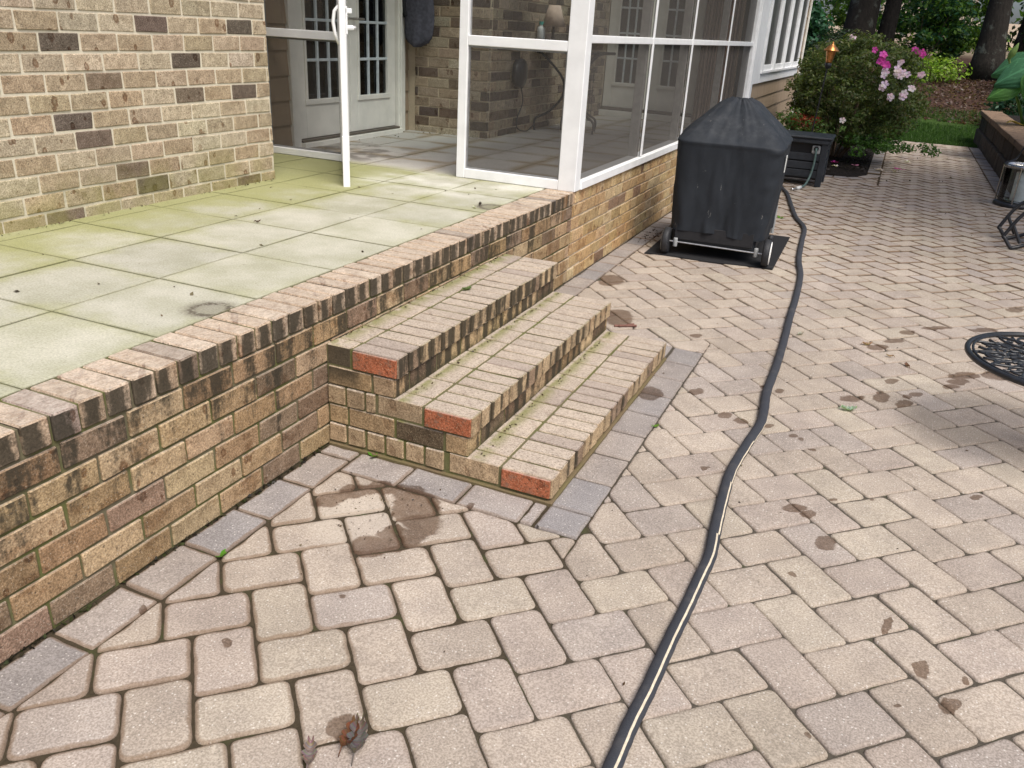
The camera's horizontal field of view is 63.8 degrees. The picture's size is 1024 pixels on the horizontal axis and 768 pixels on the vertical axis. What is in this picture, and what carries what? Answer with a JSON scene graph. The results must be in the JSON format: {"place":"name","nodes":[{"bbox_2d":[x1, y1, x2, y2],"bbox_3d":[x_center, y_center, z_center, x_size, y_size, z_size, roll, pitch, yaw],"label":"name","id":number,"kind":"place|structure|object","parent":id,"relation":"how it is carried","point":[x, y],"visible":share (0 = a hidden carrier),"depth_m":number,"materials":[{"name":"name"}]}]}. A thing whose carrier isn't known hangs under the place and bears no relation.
{"place":"outdoors","nodes":[
{"label":"outdoors","id":0,"kind":"place"},
{"bbox_2d":[0,119,680,401],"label":"terrace floor","id":1,"kind":"structure","parent":0,"point":[62,311],"depth_m":3.95,"materials":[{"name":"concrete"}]},
{"bbox_2d":[264,0,761,191],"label":"screen porch","id":2,"kind":"object","parent":1,"relation":"on","point":[604,48],"visible":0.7,"depth_m":6.29,"materials":[{"name":"white paint"}]},
{"bbox_2d":[331,0,355,186],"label":"screen door","id":3,"kind":"structure","parent":2,"relation":"attached to","point":[343,11],"depth_m":5.14,"materials":[{"name":"white paint"}]},
{"bbox_2d":[718,3,732,102],"bbox_3d":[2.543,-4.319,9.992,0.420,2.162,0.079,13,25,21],"label":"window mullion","id":4,"kind":"object","parent":2,"relation":"hanging from","point":[725,51],"visible":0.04,"depth_m":10.05},
{"bbox_2d":[533,52,564,129],"bbox_3d":[0.639,-3.143,8.843,0.740,0.822,0.570,13,25,21],"label":"console table","id":5,"kind":"object","parent":1,"relation":"on","point":[561,97],"visible":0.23,"depth_m":8.81,"materials":[{"name":"black metal"}]},
{"bbox_2d":[537,21,544,38],"bbox_3d":[0.303,-3.658,8.624,0.084,0.260,0.084,13,25,21],"label":"bottle","id":6,"kind":"object","parent":5,"relation":"on","point":[541,31],"visible":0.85,"depth_m":8.58,"materials":[{"name":"white plastic"}]},
{"bbox_2d":[543,5,564,39],"bbox_3d":[0.435,-3.738,8.622,0.250,0.422,0.250,13,25,21],"label":"table lamp","id":7,"kind":"object","parent":5,"relation":"on","point":[553,18],"visible":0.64,"depth_m":8.51,"materials":[{"name":"beige fabric"}]},
{"bbox_2d":[0,140,1023,767],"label":"patio paving","id":8,"kind":"structure","parent":0,"point":[676,726],"depth_m":2.75,"materials":[{"name":"beige stone"}]},
{"bbox_2d":[216,549,226,556],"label":"weed","id":9,"kind":"object","parent":8,"relation":"on","point":[223,552],"visible":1,"depth_m":2.73,"materials":[{"name":"green plant"}]},
{"bbox_2d":[301,735,317,767],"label":"dead leaf","id":10,"kind":"object","parent":8,"relation":"on","point":[309,751],"visible":1,"depth_m":2.01,"materials":[{"name":"plant"}]},
{"bbox_2d":[338,715,359,756],"bbox_3d":[-0.409,0.873,2.043,0.043,0.037,0.104,13,25,21],"label":"dead leaf","id":11,"kind":"object","parent":8,"relation":"on","point":[344,740],"visible":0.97,"depth_m":2.06,"materials":[{"name":"brown plant"}]},
{"bbox_2d":[346,713,368,765],"bbox_3d":[-0.382,0.877,2.035,0.055,0.042,0.128,-1,24,-10],"label":"dead leaf","id":12,"kind":"object","parent":8,"relation":"on","point":[356,743],"visible":0.99,"depth_m":2.06,"materials":[{"name":"grey plant"}]},
{"bbox_2d":[327,254,666,506],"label":"brick steps","id":13,"kind":"structure","parent":8,"relation":"on","point":[455,419],"depth_m":3.52,"materials":[{"name":"beige brick"}]},
{"bbox_2d":[0,131,1015,730],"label":"dirt crumbs","id":14,"kind":"object","parent":8,"relation":"on","point":[56,629],"visible":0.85,"depth_m":3.12,"materials":[{"name":"brown soil"}]},
{"bbox_2d":[614,323,636,326],"bbox_3d":[0.698,-0.359,5.061,0.140,0.018,0.034,-2,24,-13],"label":"twig","id":15,"kind":"object","parent":8,"relation":"on","point":[629,325],"visible":1,"depth_m":5.06,"materials":[{"name":"brown wood"}]},
{"bbox_2d":[602,186,806,767],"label":"garden hose","id":16,"kind":"object","parent":8,"relation":"on","point":[617,754],"visible":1,"depth_m":2.74,"materials":[{"name":"black rubber"}]},
{"bbox_2d":[644,229,789,269],"bbox_3d":[1.825,-1.221,7.195,1.052,0.012,1.413,13,25,21],"label":"grill mat","id":17,"kind":"object","parent":8,"relation":"on","point":[703,253],"visible":0.49,"depth_m":6.86,"materials":[{"name":"black rubber"}]},
{"bbox_2d":[660,96,792,266],"bbox_3d":[1.822,-1.732,6.827,0.875,1.227,1.096,11,25,18],"label":"covered grill","id":18,"kind":"object","parent":17,"relation":"on","point":[732,158],"visible":1,"depth_m":6.46,"materials":[{"name":"black fabric"}]},
{"bbox_2d":[784,130,835,186],"bbox_3d":[3.581,-2.935,10.626,1.000,0.604,0.610,13,25,21],"label":"hose box","id":19,"kind":"object","parent":8,"relation":"on","point":[804,145],"visible":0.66,"depth_m":10.33,"materials":[{"name":"grey plastic"}]},
{"bbox_2d":[791,148,817,190],"bbox_3d":[3.608,-2.642,10.121,0.056,0.476,0.550,22,30,36],"label":"leader hose","id":20,"kind":"object","parent":19,"relation":"attached to","point":[808,179],"visible":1,"depth_m":10.21,"materials":[{"name":"rubber"}]},
{"bbox_2d":[811,42,838,131],"bbox_3d":[4.027,-3.564,10.764,0.195,1.696,0.195,13,25,21],"label":"garden torch","id":21,"kind":"object","parent":8,"relation":"on","point":[831,49],"visible":0.97,"depth_m":10.48,"materials":[{"name":"black metal"}]},
{"bbox_2d":[839,405,856,409],"bbox_3d":[1.663,0.116,4.076,0.089,0.024,0.046,13,25,21],"label":"fallen leaf","id":22,"kind":"object","parent":8,"relation":"on","point":[849,407],"visible":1,"depth_m":4.08,"materials":[{"name":"green plant"}]},
{"bbox_2d":[964,332,1023,385],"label":"bistro table","id":23,"kind":"object","parent":8,"relation":"on","point":[997,353],"visible":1,"depth_m":3.70,"materials":[{"name":"black metal"}]},
{"bbox_2d":[973,110,1023,193],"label":"block wall","id":24,"kind":"structure","parent":8,"relation":"on","point":[998,140],"depth_m":13.26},
{"bbox_2d":[992,148,1023,209],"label":"candle lantern","id":25,"kind":"object","parent":8,"relation":"on","point":[1001,200],"visible":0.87,"depth_m":9.83,"materials":[{"name":"black metal"}]},
{"bbox_2d":[1009,171,1023,201],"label":"candle","id":26,"kind":"object","parent":25,"relation":"on","point":[1019,195],"visible":0.8,"depth_m":9.70,"materials":[{"name":"white wax"}]},
{"bbox_2d":[997,201,1023,249],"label":"folding chair","id":27,"kind":"object","parent":8,"relation":"on","point":[1013,229],"visible":1,"depth_m":7.64,"materials":[{"name":"black metal"}]},
{"bbox_2d":[825,134,877,176],"bbox_3d":[5.275,-4.011,14.071,1.710,0.034,6.040,13,25,21],"label":"planting bed","id":28,"kind":"object","parent":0,"point":[841,171],"visible":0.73,"depth_m":12.34,"materials":[{"name":"brown soil"}]},
{"bbox_2d":[784,112,821,129],"bbox_3d":[4.332,-3.702,12.328,0.588,0.716,0.699,13,25,21],"label":"red leaf shrub","id":29,"kind":"object","parent":28,"relation":"on","point":[806,119],"visible":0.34,"depth_m":12.10,"materials":[{"name":"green plant"}]},
{"bbox_2d":[827,140,871,171],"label":"mulch chips","id":30,"kind":"object","parent":28,"relation":"on","point":[850,157],"visible":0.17,"depth_m":12.66,"materials":[{"name":"brown wood"}]},
{"bbox_2d":[776,29,941,157],"bbox_3d":[5.193,-4.366,12.517,2.286,1.896,3.611,9,24,14],"label":"azalea bush","id":31,"kind":"object","parent":28,"relation":"on","point":[857,59],"visible":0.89,"depth_m":12.08,"materials":[{"name":"green plant"}]},
{"bbox_2d":[794,16,1023,143],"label":"ground","id":32,"kind":"structure","parent":0,"point":[966,58],"depth_m":20.56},
{"bbox_2d":[0,149,676,664],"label":"terrace wall","id":33,"kind":"structure","parent":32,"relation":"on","point":[116,469],"depth_m":2.77,"materials":[{"name":"brick"}]},
{"bbox_2d":[0,0,812,234],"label":"house","id":34,"kind":"structure","parent":32,"relation":"on","point":[106,106],"depth_m":4.96,"materials":[{"name":"brick"}]},
{"bbox_2d":[295,0,356,138],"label":"french door","id":35,"kind":"structure","parent":34,"relation":"in","point":[317,60],"depth_m":6.95,"materials":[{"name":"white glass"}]},
{"bbox_2d":[348,0,394,131],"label":"french door","id":36,"kind":"structure","parent":34,"relation":"in","point":[372,43],"depth_m":7.63,"materials":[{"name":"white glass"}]},
{"bbox_2d":[402,0,433,46],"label":"hanging garment","id":37,"kind":"object","parent":34,"relation":"hanging from","point":[418,15],"visible":1,"depth_m":7.78,"materials":[{"name":"grey fabric"}]},
{"bbox_2d":[512,58,534,131],"bbox_3d":[0.115,-2.986,8.511,0.107,0.716,0.472,13,25,21],"label":"fan","id":38,"kind":"object","parent":34,"relation":"attached to","point":[519,72],"visible":1,"depth_m":8.29},
{"bbox_2d":[643,0,655,109],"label":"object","id":39,"kind":"structure","parent":34,"relation":"in","point":[655,0],"depth_m":10.55,"materials":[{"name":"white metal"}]},
{"bbox_2d":[681,0,695,112],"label":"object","id":40,"kind":"structure","parent":34,"relation":"in","point":[695,0],"depth_m":10.36,"materials":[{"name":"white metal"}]},
{"bbox_2d":[760,0,783,70],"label":"window","id":41,"kind":"structure","parent":34,"relation":"in","point":[776,5],"depth_m":12.09,"materials":[{"name":"white paint"}]},
{"bbox_2d":[772,0,793,68],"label":"window","id":42,"kind":"structure","parent":34,"relation":"in","point":[787,4],"depth_m":13.09,"materials":[{"name":"white paint"}]},
{"bbox_2d":[782,0,801,67],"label":"window","id":43,"kind":"structure","parent":34,"relation":"in","point":[796,7],"depth_m":14.06,"materials":[{"name":"white paint"}]},
{"bbox_2d":[790,0,809,66],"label":"window","id":44,"kind":"structure","parent":34,"relation":"in","point":[805,3],"depth_m":15.04,"materials":[{"name":"white paint"}]},
{"bbox_2d":[804,0,834,54],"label":"understory bush","id":45,"kind":"object","parent":32,"relation":"on","point":[817,25],"visible":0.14,"depth_m":23.11,"materials":[{"name":"green plant"}]},
{"bbox_2d":[812,0,849,45],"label":"understory bush","id":46,"kind":"object","parent":32,"relation":"on","point":[841,14],"visible":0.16,"depth_m":26.48,"materials":[{"name":"green plant"}]},
{"bbox_2d":[793,28,874,129],"bbox_3d":[6.517,-6.130,16.668,1.832,2.012,2.002,13,25,21],"label":"dark shrub","id":47,"kind":"object","parent":32,"relation":"on","point":[837,35],"visible":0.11,"depth_m":16.48,"materials":[{"name":"green plant"}]},
{"bbox_2d":[839,0,881,44],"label":"tree","id":48,"kind":"object","parent":32,"relation":"on","point":[863,15],"visible":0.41,"depth_m":24.03,"materials":[{"name":"brown plant"}]},
{"bbox_2d":[873,0,902,66],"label":"tree","id":49,"kind":"object","parent":32,"relation":"on","point":[889,19],"visible":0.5,"depth_m":24.44,"materials":[{"name":"brown plant"}]},
{"bbox_2d":[820,0,1023,51],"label":"wood","id":50,"kind":"object","parent":32,"relation":"on","point":[1009,38],"visible":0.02,"depth_m":34.96,"materials":[{"name":"green plant"}]},
{"bbox_2d":[876,0,982,60],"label":"understory bush","id":51,"kind":"object","parent":32,"relation":"on","point":[927,36],"visible":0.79,"depth_m":24.61,"materials":[{"name":"green plant"}]},
{"bbox_2d":[881,0,978,41],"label":"neighbour house","id":52,"kind":"structure","parent":32,"relation":"on","point":[913,15],"depth_m":44.12,"materials":[{"name":"paint"}]},
{"bbox_2d":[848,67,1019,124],"bbox_3d":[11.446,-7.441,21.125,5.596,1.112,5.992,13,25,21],"label":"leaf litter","id":53,"kind":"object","parent":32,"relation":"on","point":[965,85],"visible":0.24,"depth_m":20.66,"materials":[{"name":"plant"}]},
{"bbox_2d":[901,51,972,85],"bbox_3d":[11.246,-8.438,22.014,1.728,0.920,1.742,-8,26,-25],"label":"understory bush","id":54,"kind":"object","parent":32,"relation":"on","point":[939,72],"visible":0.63,"depth_m":21.80,"materials":[{"name":"green plant"}]},
{"bbox_2d":[911,0,988,63],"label":"understory bush","id":55,"kind":"object","parent":32,"relation":"on","point":[968,45],"visible":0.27,"depth_m":25.72,"materials":[{"name":"green plant"}]},
{"bbox_2d":[962,0,1013,80],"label":"tree","id":56,"kind":"object","parent":32,"relation":"on","point":[988,58],"visible":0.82,"depth_m":21.67,"materials":[{"name":"brown plant"}]},
{"bbox_2d":[983,92,1023,115],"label":"understory bush","id":57,"kind":"object","parent":32,"relation":"on","point":[1011,104],"visible":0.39,"depth_m":17.95,"materials":[{"name":"green plant"}]},
{"bbox_2d":[1013,17,1023,51],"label":"tree","id":58,"kind":"object","parent":32,"relation":"on","point":[1019,38],"visible":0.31,"depth_m":23.29,"materials":[{"name":"black plant"}]},
{"bbox_2d":[855,102,981,147],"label":"grass","id":59,"kind":"structure","parent":0,"point":[965,139],"depth_m":17.86,"materials":[{"name":"green plant"}]},
{"bbox_2d":[814,0,1023,23],"label":"sky","id":60,"kind":"structure","parent":0,"point":[1016,5],"materials":[{"name":"white"}]},
{"bbox_2d":[1008,115,1023,122],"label":"raised bed","id":61,"kind":"object","parent":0,"point":[1015,118],"visible":0.23,"depth_m":15.95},
{"bbox_2d":[987,43,1023,125],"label":"elephant ear plant","id":62,"kind":"object","parent":61,"relation":"on","point":[1008,74],"visible":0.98,"depth_m":13.39,"materials":[{"name":"green plant"}]}
]}

